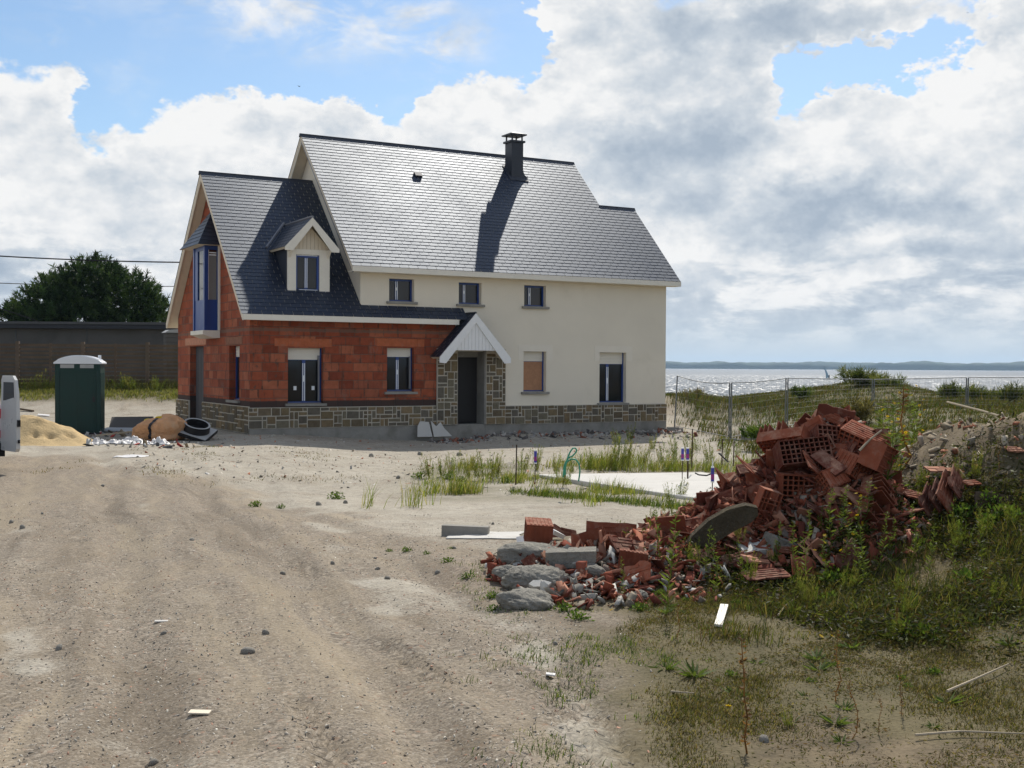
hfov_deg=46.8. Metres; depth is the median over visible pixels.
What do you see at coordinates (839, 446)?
brick plate
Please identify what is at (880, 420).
yellow flower weed
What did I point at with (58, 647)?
stone
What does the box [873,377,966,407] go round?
fence panel
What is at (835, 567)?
bushy weed
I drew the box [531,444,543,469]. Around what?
wispy weed
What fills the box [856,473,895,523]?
broken block
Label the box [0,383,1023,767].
ground
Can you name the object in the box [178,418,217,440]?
manhole riser
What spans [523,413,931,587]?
brick fragments
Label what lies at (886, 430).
broken block
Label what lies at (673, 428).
fence foot
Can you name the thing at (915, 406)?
yellow flower weed
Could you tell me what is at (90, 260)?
overhead cable
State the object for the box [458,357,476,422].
front door
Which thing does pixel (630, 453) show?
wispy weed
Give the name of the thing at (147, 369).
slat fence
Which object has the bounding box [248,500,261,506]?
leafy weed
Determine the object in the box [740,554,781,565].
brick plate
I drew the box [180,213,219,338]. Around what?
oriel window
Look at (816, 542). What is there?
brick shard
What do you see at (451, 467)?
wispy weed
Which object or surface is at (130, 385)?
tall weed
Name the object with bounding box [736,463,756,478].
broken block
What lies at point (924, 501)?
brick plate
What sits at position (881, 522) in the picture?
brick shard
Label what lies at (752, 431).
dune bush
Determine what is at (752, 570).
bushy weed
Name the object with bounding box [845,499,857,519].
brick shard
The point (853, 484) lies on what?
brick shard
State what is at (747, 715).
dry stalk
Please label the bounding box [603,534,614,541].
brick shard
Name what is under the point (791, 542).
tall weed
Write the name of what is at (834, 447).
hollow block
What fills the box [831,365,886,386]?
dune bush
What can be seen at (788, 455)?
hollow block
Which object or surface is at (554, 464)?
wispy weed
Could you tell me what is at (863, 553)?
tall weed
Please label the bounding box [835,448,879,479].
hollow block
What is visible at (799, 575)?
bushy weed
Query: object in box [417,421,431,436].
plasterboard
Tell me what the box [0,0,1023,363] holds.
sky
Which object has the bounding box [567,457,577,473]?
wispy weed
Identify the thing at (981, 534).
tall weed
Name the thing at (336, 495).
leafy weed
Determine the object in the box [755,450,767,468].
brick plate
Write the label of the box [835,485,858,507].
hollow block
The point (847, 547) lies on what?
yellow flower weed
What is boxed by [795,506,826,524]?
brick shard
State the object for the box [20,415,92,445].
sand pile
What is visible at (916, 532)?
tall weed
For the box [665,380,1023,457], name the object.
dune grass
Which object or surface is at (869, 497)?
yellow flower weed
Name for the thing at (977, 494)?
dark board
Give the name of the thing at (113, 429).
board
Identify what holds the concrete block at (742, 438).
on the ground at (190, 499)
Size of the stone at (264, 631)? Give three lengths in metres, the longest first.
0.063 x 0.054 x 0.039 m
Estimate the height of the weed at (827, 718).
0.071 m
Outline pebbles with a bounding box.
[0,501,652,767]
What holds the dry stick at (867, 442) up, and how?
on the hollow block at (876, 455)
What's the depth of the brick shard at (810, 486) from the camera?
11.55 m
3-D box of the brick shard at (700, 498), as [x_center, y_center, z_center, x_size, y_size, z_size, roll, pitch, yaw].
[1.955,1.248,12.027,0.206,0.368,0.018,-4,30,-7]
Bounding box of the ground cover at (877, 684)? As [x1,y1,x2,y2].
[629,409,1023,767]
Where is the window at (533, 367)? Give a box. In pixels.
[521,352,549,393]
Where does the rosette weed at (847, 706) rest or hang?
on the ground at (190, 499)
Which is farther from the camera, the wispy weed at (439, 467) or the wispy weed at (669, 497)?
the wispy weed at (439, 467)
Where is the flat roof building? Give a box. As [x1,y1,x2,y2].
[0,321,177,383]
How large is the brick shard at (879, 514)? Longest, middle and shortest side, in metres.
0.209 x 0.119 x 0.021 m
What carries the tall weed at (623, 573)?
on the ground at (190, 499)
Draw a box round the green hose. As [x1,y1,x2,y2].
[563,447,580,480]
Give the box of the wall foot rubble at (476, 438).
[427,427,697,443]
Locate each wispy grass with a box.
[362,446,762,508]
[505,485,693,509]
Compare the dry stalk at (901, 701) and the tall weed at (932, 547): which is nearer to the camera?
the dry stalk at (901, 701)
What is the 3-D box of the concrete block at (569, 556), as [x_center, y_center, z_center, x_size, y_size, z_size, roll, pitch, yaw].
[0.546,1.598,10.899,0.463,0.150,0.227,-2,3,5]
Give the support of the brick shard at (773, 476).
on the ground at (190, 499)
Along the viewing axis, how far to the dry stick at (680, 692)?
7.17 m
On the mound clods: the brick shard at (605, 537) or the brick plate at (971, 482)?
the brick plate at (971, 482)
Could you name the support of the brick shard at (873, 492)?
on the ground at (190, 499)
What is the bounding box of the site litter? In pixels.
[83,429,190,447]
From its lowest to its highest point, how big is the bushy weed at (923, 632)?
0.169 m
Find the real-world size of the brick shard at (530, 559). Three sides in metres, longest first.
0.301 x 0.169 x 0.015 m
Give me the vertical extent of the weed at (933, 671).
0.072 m
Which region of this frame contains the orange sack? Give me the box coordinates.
[132,414,186,440]
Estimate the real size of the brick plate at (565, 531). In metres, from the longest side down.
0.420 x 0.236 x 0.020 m
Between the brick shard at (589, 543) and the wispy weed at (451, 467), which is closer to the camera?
the brick shard at (589, 543)
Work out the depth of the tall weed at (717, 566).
10.33 m
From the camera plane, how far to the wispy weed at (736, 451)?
30.02 m
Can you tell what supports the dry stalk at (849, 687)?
on the ground at (190, 499)
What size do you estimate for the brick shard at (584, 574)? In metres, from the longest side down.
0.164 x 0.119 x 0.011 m
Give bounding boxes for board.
[96,431,132,435]
[104,427,132,431]
[109,416,153,427]
[974,491,1020,513]
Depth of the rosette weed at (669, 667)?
7.77 m
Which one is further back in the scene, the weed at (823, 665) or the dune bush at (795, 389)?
the dune bush at (795, 389)
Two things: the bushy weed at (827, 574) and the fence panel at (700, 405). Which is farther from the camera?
the fence panel at (700, 405)
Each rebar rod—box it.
[515,445,516,484]
[691,429,692,467]
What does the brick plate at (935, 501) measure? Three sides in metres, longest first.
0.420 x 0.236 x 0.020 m
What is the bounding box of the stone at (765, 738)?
[759,734,768,742]
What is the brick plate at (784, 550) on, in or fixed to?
on the ground at (190, 499)
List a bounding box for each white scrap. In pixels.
[516,536,523,541]
[528,580,551,588]
[553,529,564,538]
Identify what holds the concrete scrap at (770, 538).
on the ground at (190, 499)
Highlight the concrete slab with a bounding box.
[537,472,719,499]
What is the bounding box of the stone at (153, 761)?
[148,758,158,765]
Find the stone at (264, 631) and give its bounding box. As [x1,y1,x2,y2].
[262,629,269,633]
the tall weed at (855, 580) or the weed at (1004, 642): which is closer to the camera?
the weed at (1004, 642)
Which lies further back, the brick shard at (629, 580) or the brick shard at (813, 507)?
the brick shard at (813, 507)
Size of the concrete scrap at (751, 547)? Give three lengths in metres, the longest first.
0.362 x 0.227 x 0.140 m
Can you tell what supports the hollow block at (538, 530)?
on the ground at (190, 499)
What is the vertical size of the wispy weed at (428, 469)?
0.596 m
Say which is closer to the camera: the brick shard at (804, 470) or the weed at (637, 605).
the weed at (637, 605)
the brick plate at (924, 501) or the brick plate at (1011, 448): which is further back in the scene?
the brick plate at (1011, 448)
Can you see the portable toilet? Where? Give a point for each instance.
(79, 393)
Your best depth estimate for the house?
37.92 m
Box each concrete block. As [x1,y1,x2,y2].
[545,546,596,567]
[741,434,756,439]
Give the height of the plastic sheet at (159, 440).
0.217 m
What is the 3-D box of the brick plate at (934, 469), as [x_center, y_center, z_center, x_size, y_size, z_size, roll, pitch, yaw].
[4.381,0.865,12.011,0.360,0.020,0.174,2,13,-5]
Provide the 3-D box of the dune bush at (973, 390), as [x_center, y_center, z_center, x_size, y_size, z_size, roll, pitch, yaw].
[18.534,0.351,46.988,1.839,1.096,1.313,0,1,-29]
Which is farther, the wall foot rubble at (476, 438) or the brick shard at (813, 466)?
the wall foot rubble at (476, 438)
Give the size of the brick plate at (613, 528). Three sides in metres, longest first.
0.500 x 0.259 x 0.021 m
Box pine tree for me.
[0,250,169,321]
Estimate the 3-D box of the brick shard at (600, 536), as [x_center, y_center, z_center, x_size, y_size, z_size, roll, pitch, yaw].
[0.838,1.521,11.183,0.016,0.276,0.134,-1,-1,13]
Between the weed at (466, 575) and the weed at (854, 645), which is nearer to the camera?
the weed at (854, 645)
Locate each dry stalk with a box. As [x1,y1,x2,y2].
[737,637,751,753]
[833,630,842,700]
[847,681,859,737]
[898,668,903,715]
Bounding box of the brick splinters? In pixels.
[613,448,807,578]
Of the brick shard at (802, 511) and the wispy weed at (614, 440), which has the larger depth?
the wispy weed at (614, 440)
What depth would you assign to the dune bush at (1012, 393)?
46.80 m
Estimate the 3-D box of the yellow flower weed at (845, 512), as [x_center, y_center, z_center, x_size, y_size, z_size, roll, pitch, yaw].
[3.127,1.315,10.960,0.245,0.621,0.214,1,1,31]
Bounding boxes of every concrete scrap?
[737,539,769,554]
[762,531,798,554]
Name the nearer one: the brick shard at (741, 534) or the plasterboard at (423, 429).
the brick shard at (741, 534)
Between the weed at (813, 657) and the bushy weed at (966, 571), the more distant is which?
the bushy weed at (966, 571)
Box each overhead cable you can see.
[0,255,178,262]
[0,283,173,286]
[0,308,39,321]
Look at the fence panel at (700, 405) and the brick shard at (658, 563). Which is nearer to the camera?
the brick shard at (658, 563)
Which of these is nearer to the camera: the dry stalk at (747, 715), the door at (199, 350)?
the dry stalk at (747, 715)
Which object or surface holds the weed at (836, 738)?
on the ground at (190, 499)
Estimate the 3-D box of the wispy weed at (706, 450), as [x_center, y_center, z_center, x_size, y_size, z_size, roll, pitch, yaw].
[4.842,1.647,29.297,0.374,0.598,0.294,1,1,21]
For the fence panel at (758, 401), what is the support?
on the ground at (190, 499)
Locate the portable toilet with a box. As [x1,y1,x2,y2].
[53,355,106,433]
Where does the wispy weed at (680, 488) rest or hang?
on the ground at (190, 499)
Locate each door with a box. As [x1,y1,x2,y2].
[59,371,95,431]
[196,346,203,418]
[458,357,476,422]
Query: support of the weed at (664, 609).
on the ground at (190, 499)
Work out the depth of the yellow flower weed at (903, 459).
11.95 m
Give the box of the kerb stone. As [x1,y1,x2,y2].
[441,524,489,535]
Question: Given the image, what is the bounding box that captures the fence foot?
[663,427,682,430]
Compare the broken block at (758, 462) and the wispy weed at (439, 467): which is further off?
the wispy weed at (439, 467)
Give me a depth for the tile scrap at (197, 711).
6.72 m
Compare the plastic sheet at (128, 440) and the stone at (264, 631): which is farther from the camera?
the plastic sheet at (128, 440)
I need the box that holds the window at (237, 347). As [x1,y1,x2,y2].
[226,346,239,402]
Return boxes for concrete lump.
[491,565,513,582]
[495,588,555,610]
[496,541,555,564]
[501,564,569,589]
[585,563,605,577]
[634,590,648,598]
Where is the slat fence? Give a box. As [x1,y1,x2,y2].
[0,341,177,388]
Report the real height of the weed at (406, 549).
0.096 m
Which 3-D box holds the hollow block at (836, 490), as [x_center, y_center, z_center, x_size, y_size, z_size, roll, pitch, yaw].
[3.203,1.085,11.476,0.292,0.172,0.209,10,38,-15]
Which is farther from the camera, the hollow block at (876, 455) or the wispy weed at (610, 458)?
the wispy weed at (610, 458)
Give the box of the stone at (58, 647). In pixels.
[55,644,62,650]
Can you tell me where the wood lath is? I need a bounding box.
[714,604,727,626]
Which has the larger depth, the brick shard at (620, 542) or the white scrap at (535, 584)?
the brick shard at (620, 542)
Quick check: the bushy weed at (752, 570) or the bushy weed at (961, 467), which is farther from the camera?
the bushy weed at (961, 467)
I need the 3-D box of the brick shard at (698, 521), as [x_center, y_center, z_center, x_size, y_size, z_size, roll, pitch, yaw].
[1.921,1.462,11.529,0.275,0.021,0.532,-26,42,-18]
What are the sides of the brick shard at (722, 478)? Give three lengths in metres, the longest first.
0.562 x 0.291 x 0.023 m
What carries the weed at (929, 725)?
on the ground at (190, 499)
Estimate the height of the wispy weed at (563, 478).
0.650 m
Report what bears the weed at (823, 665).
on the ground at (190, 499)
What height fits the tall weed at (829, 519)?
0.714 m
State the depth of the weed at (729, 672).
7.65 m
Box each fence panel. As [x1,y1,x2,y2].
[674,375,729,436]
[730,378,786,436]
[787,378,872,425]
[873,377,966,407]
[967,377,1023,405]
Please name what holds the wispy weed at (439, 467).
on the ground at (190, 499)
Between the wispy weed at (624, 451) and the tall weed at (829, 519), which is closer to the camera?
the tall weed at (829, 519)
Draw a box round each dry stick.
[670,690,693,692]
[859,430,881,450]
[914,730,1023,735]
[946,663,1008,691]
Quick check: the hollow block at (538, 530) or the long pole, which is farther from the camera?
the long pole
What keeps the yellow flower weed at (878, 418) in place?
on the ground at (190, 499)
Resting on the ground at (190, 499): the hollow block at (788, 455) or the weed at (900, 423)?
the weed at (900, 423)
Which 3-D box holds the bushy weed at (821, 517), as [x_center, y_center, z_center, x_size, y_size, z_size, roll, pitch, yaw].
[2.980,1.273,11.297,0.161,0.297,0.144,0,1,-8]
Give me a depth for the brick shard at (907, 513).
11.31 m
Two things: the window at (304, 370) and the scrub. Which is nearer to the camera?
the scrub
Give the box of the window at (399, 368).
[384,348,417,393]
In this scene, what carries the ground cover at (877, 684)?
on the ground at (190, 499)
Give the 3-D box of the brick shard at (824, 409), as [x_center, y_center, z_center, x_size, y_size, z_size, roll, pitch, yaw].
[3.333,0.337,12.216,0.382,0.214,0.018,16,13,23]
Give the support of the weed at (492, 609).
on the ground at (190, 499)
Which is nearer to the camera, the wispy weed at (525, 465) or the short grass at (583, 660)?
the short grass at (583, 660)
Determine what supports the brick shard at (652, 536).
on the ground at (190, 499)
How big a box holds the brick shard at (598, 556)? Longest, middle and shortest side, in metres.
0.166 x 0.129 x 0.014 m
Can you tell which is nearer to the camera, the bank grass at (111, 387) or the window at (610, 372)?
the window at (610, 372)
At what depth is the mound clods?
12.73 m
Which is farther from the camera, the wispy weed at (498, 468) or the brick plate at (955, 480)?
the wispy weed at (498, 468)
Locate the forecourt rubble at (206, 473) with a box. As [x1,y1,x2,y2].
[123,424,745,490]
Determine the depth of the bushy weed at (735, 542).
11.25 m
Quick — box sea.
[665,369,1023,395]
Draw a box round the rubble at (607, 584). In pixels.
[480,539,784,609]
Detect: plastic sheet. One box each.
[91,438,105,444]
[106,435,149,444]
[113,455,148,457]
[147,436,169,444]
[446,531,523,538]
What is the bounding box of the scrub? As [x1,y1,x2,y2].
[623,396,1023,668]
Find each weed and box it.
[34,368,47,388]
[45,376,54,387]
[112,376,124,389]
[120,372,131,390]
[125,375,135,388]
[150,375,166,389]
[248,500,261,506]
[327,490,345,498]
[402,546,411,551]
[411,471,424,479]
[418,453,433,478]
[435,456,447,475]
[439,471,456,479]
[440,557,455,562]
[445,452,460,473]
[458,570,475,578]
[459,450,476,480]
[470,448,489,480]
[483,590,498,598]
[485,604,500,611]
[486,452,498,479]
[494,451,506,475]
[498,476,512,482]
[517,448,532,473]
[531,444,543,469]
[550,600,571,612]
[552,453,560,473]
[555,457,574,487]
[564,608,594,620]
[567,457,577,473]
[579,447,593,471]
[600,437,622,468]
[611,428,620,443]
[612,434,632,468]
[619,556,625,600]
[620,439,636,468]
[626,422,635,440]
[629,601,649,610]
[637,444,651,464]
[645,509,657,525]
[647,658,682,670]
[649,434,656,450]
[651,588,663,595]
[653,510,668,567]
[655,606,672,611]
[656,443,667,463]
[658,513,680,613]
[661,499,677,516]
[662,434,679,460]
[663,483,675,502]
[673,658,716,677]
[676,477,688,494]
[682,430,693,460]
[685,538,700,565]
[693,435,701,452]
[700,525,711,570]
[701,441,713,461]
[708,533,722,593]
[716,436,726,450]
[721,686,748,695]
[723,437,732,459]
[723,544,736,569]
[725,669,739,676]
[731,441,741,459]
[732,527,746,552]
[736,539,745,584]
[740,550,761,584]
[766,542,778,561]
[772,521,781,567]
[788,520,800,583]
[789,568,804,596]
[795,563,817,609]
[797,510,812,576]
[800,648,827,661]
[802,659,831,670]
[803,580,813,599]
[814,568,842,585]
[815,534,831,576]
[817,504,831,527]
[817,590,836,604]
[818,712,855,725]
[820,488,836,558]
[827,698,856,709]
[829,564,849,577]
[829,731,853,745]
[833,485,849,540]
[834,537,863,576]
[837,528,854,571]
[837,641,867,650]
[838,493,862,544]
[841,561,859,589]
[849,494,867,544]
[849,526,864,586]
[856,478,876,533]
[857,524,869,579]
[873,408,886,428]
[873,511,888,575]
[875,402,901,486]
[876,399,894,439]
[885,418,907,468]
[885,606,905,641]
[887,517,898,569]
[889,392,905,450]
[889,615,925,639]
[891,449,901,470]
[892,567,910,594]
[895,387,914,477]
[895,432,913,489]
[900,587,915,615]
[901,385,922,446]
[906,501,920,561]
[907,400,931,444]
[912,537,929,549]
[915,461,930,486]
[920,623,945,641]
[922,666,939,676]
[922,720,941,727]
[923,523,936,577]
[932,692,964,704]
[945,502,975,519]
[947,511,974,549]
[947,516,959,567]
[949,457,973,479]
[950,566,986,587]
[971,445,982,477]
[975,502,994,536]
[975,513,1003,528]
[977,507,986,560]
[980,487,1004,506]
[982,503,1021,519]
[990,574,1007,602]
[996,633,1018,648]
[1000,496,1019,526]
[1008,507,1023,519]
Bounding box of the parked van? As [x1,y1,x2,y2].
[0,375,20,456]
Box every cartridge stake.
[534,450,536,477]
[681,447,683,478]
[686,447,688,478]
[711,458,713,489]
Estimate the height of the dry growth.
0.448 m
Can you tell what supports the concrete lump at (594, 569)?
on the ground at (190, 499)
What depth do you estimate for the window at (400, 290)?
36.57 m
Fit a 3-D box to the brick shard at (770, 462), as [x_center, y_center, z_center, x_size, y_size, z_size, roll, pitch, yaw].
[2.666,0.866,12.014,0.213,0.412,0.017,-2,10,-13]
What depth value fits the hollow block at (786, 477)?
11.61 m
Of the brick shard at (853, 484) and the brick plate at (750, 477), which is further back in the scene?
the brick plate at (750, 477)
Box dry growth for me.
[22,445,731,486]
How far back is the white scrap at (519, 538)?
13.00 m
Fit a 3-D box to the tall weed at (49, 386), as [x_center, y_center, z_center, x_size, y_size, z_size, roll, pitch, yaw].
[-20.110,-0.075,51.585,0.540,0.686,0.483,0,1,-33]
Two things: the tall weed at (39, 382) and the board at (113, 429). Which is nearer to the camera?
the board at (113, 429)
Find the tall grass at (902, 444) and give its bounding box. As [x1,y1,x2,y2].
[890,402,1023,449]
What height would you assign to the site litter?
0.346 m
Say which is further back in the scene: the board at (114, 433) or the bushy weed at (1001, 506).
the board at (114, 433)
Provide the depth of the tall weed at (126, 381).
51.56 m
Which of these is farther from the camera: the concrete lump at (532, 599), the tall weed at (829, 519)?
the tall weed at (829, 519)
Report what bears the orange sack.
on the ground at (190, 499)
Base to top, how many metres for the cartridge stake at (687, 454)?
0.605 m
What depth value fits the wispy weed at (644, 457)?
28.16 m
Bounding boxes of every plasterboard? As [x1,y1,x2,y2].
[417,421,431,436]
[431,421,451,436]
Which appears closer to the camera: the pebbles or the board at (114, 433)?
the pebbles
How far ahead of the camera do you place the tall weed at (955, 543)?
10.39 m
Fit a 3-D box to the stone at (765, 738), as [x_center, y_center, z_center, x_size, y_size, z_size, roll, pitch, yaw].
[1.348,1.905,6.333,0.053,0.069,0.042,-22,-47,14]
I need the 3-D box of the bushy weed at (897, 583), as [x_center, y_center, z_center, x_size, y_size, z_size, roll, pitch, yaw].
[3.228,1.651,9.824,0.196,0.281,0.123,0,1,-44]
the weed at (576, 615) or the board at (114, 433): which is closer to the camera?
the weed at (576, 615)
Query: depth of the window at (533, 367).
38.93 m
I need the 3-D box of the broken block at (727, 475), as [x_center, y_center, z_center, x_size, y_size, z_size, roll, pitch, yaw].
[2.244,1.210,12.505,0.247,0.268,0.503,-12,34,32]
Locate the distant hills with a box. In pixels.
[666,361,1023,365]
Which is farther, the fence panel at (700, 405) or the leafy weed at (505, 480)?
the fence panel at (700, 405)
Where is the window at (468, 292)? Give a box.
[456,283,484,306]
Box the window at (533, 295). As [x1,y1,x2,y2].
[522,286,549,308]
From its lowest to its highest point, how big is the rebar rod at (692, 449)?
0.821 m
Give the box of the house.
[166,132,680,440]
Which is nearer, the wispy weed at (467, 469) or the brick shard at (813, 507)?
the brick shard at (813, 507)
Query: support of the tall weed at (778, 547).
on the ground at (190, 499)
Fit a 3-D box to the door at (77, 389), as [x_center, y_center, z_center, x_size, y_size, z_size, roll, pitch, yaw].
[-12.363,0.501,33.716,0.990,1.730,0.064,0,1,-13]
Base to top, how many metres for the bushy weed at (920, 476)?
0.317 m
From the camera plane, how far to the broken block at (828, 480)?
11.46 m
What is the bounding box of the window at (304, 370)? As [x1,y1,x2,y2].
[285,348,326,405]
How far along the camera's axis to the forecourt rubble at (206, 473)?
28.48 m
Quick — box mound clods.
[896,412,1023,500]
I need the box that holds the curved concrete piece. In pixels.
[684,502,757,548]
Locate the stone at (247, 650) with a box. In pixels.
[240,647,254,653]
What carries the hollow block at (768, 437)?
on the brick shard
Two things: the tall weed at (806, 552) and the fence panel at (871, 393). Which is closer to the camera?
the tall weed at (806, 552)
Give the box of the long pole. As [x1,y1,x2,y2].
[947,401,1010,418]
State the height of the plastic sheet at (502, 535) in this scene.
0.059 m
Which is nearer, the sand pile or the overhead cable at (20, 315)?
the sand pile
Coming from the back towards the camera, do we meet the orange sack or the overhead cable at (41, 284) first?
the overhead cable at (41, 284)
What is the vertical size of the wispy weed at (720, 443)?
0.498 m
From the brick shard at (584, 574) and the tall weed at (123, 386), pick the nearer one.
the brick shard at (584, 574)
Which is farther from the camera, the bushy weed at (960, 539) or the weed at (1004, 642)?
the bushy weed at (960, 539)
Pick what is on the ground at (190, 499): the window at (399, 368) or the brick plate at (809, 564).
the brick plate at (809, 564)
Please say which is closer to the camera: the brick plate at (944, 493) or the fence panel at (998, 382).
the brick plate at (944, 493)
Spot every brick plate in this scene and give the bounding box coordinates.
[553,524,576,536]
[571,534,583,546]
[586,521,636,535]
[623,560,650,581]
[719,549,768,567]
[727,473,737,480]
[736,455,761,480]
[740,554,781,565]
[740,568,791,580]
[745,473,774,484]
[752,520,772,531]
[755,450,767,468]
[776,545,800,555]
[790,554,816,577]
[831,444,855,456]
[902,489,921,498]
[918,481,934,517]
[923,466,962,472]
[928,477,942,512]
[935,468,955,513]
[947,463,965,498]
[962,479,981,485]
[1004,446,1023,452]
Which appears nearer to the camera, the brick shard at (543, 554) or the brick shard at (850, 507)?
the brick shard at (543, 554)
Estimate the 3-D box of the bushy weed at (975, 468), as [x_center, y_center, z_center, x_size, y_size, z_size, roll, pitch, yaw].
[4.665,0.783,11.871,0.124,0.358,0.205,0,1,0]
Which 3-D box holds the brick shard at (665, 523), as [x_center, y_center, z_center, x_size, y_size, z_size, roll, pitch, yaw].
[1.592,1.558,11.632,0.294,0.569,0.024,-6,17,16]
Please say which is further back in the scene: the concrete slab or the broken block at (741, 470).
the concrete slab
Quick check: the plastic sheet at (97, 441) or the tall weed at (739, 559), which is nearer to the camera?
the tall weed at (739, 559)
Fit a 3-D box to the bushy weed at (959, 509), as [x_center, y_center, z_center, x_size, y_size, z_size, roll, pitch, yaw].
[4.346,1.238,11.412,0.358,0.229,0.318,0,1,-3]
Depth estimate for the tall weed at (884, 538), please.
10.51 m
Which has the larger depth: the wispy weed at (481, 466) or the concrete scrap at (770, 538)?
the wispy weed at (481, 466)
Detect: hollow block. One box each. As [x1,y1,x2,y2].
[523,517,553,543]
[577,526,609,546]
[617,548,648,572]
[756,420,811,454]
[772,435,832,471]
[776,472,817,496]
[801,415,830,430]
[809,424,841,443]
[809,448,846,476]
[824,433,836,449]
[824,484,854,506]
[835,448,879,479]
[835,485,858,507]
[838,419,890,447]
[857,437,898,474]
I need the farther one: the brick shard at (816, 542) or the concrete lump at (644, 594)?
the brick shard at (816, 542)
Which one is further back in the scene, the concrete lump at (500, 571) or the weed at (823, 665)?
the concrete lump at (500, 571)
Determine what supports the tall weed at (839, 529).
on the ground at (190, 499)
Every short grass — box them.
[427,560,721,767]
[604,548,1023,767]
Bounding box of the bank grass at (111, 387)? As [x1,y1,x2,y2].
[0,372,177,403]
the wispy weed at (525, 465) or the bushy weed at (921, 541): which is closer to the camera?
the bushy weed at (921, 541)
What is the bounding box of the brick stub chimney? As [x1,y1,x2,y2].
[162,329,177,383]
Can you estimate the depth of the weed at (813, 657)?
8.15 m
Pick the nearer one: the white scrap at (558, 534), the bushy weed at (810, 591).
the bushy weed at (810, 591)
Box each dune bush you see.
[679,385,709,397]
[737,420,793,441]
[790,383,813,400]
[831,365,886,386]
[838,391,879,421]
[868,372,907,387]
[933,380,967,398]
[956,380,1000,400]
[994,380,1023,402]
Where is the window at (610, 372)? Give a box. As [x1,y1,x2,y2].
[597,353,628,404]
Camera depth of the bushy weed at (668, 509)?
12.16 m
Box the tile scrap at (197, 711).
[188,709,211,714]
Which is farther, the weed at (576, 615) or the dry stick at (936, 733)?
the weed at (576, 615)
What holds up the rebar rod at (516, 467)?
on the ground at (190, 499)
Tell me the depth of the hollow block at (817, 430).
11.92 m
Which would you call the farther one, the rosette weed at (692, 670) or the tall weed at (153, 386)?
the tall weed at (153, 386)
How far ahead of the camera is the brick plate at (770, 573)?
10.60 m
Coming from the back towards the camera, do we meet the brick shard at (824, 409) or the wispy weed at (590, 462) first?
the wispy weed at (590, 462)
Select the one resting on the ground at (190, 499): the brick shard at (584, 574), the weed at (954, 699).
the weed at (954, 699)
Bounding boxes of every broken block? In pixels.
[705,485,743,504]
[717,472,735,486]
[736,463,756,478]
[747,485,783,527]
[753,458,765,467]
[810,467,850,491]
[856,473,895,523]
[872,428,899,462]
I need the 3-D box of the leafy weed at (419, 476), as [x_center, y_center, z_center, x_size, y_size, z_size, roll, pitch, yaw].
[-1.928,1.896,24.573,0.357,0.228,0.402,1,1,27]
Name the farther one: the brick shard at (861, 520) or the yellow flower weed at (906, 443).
the yellow flower weed at (906, 443)
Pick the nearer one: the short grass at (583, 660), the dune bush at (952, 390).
the short grass at (583, 660)
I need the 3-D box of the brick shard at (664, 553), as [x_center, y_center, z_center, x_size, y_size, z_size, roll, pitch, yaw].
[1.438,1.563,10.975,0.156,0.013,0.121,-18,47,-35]
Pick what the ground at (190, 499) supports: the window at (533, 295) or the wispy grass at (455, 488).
the wispy grass at (455, 488)
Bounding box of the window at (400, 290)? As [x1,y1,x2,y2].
[386,279,417,304]
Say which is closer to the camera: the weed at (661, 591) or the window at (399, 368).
the weed at (661, 591)
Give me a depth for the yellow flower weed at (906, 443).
12.35 m
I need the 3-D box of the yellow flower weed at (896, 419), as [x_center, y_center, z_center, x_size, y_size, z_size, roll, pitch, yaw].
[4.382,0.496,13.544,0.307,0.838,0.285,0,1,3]
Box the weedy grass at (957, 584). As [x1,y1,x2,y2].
[680,408,1023,648]
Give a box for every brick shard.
[521,553,539,565]
[537,557,545,564]
[541,550,545,561]
[575,568,587,578]
[586,539,593,546]
[595,553,601,562]
[599,530,601,543]
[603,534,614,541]
[608,536,648,552]
[626,576,632,583]
[647,532,657,541]
[651,559,665,572]
[655,515,686,533]
[657,547,674,557]
[677,531,690,538]
[686,512,722,546]
[695,491,713,505]
[707,493,717,511]
[715,467,730,488]
[723,538,738,549]
[726,526,749,544]
[727,476,745,488]
[745,481,768,503]
[752,465,773,479]
[765,450,775,467]
[768,472,775,482]
[794,468,814,482]
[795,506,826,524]
[796,412,810,425]
[797,507,809,518]
[802,450,821,476]
[803,540,828,567]
[804,538,823,552]
[805,485,815,488]
[806,501,838,524]
[809,483,822,493]
[816,404,855,421]
[816,484,846,496]
[821,414,845,424]
[822,530,843,548]
[835,429,863,452]
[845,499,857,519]
[848,488,865,493]
[850,480,857,487]
[857,486,879,500]
[860,506,861,541]
[875,513,891,516]
[877,518,896,531]
[889,508,924,517]
[891,470,902,482]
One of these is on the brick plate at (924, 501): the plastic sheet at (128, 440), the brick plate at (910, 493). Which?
the brick plate at (910, 493)
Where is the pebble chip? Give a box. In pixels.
[546,672,555,675]
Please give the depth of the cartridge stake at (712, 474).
18.61 m
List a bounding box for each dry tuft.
[779,704,792,726]
[877,696,882,734]
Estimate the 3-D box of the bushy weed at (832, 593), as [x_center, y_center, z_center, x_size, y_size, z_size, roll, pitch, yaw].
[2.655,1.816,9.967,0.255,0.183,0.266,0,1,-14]
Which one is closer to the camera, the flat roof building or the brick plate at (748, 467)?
the brick plate at (748, 467)
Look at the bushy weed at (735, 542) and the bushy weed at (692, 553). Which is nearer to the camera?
the bushy weed at (692, 553)
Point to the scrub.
(855, 621)

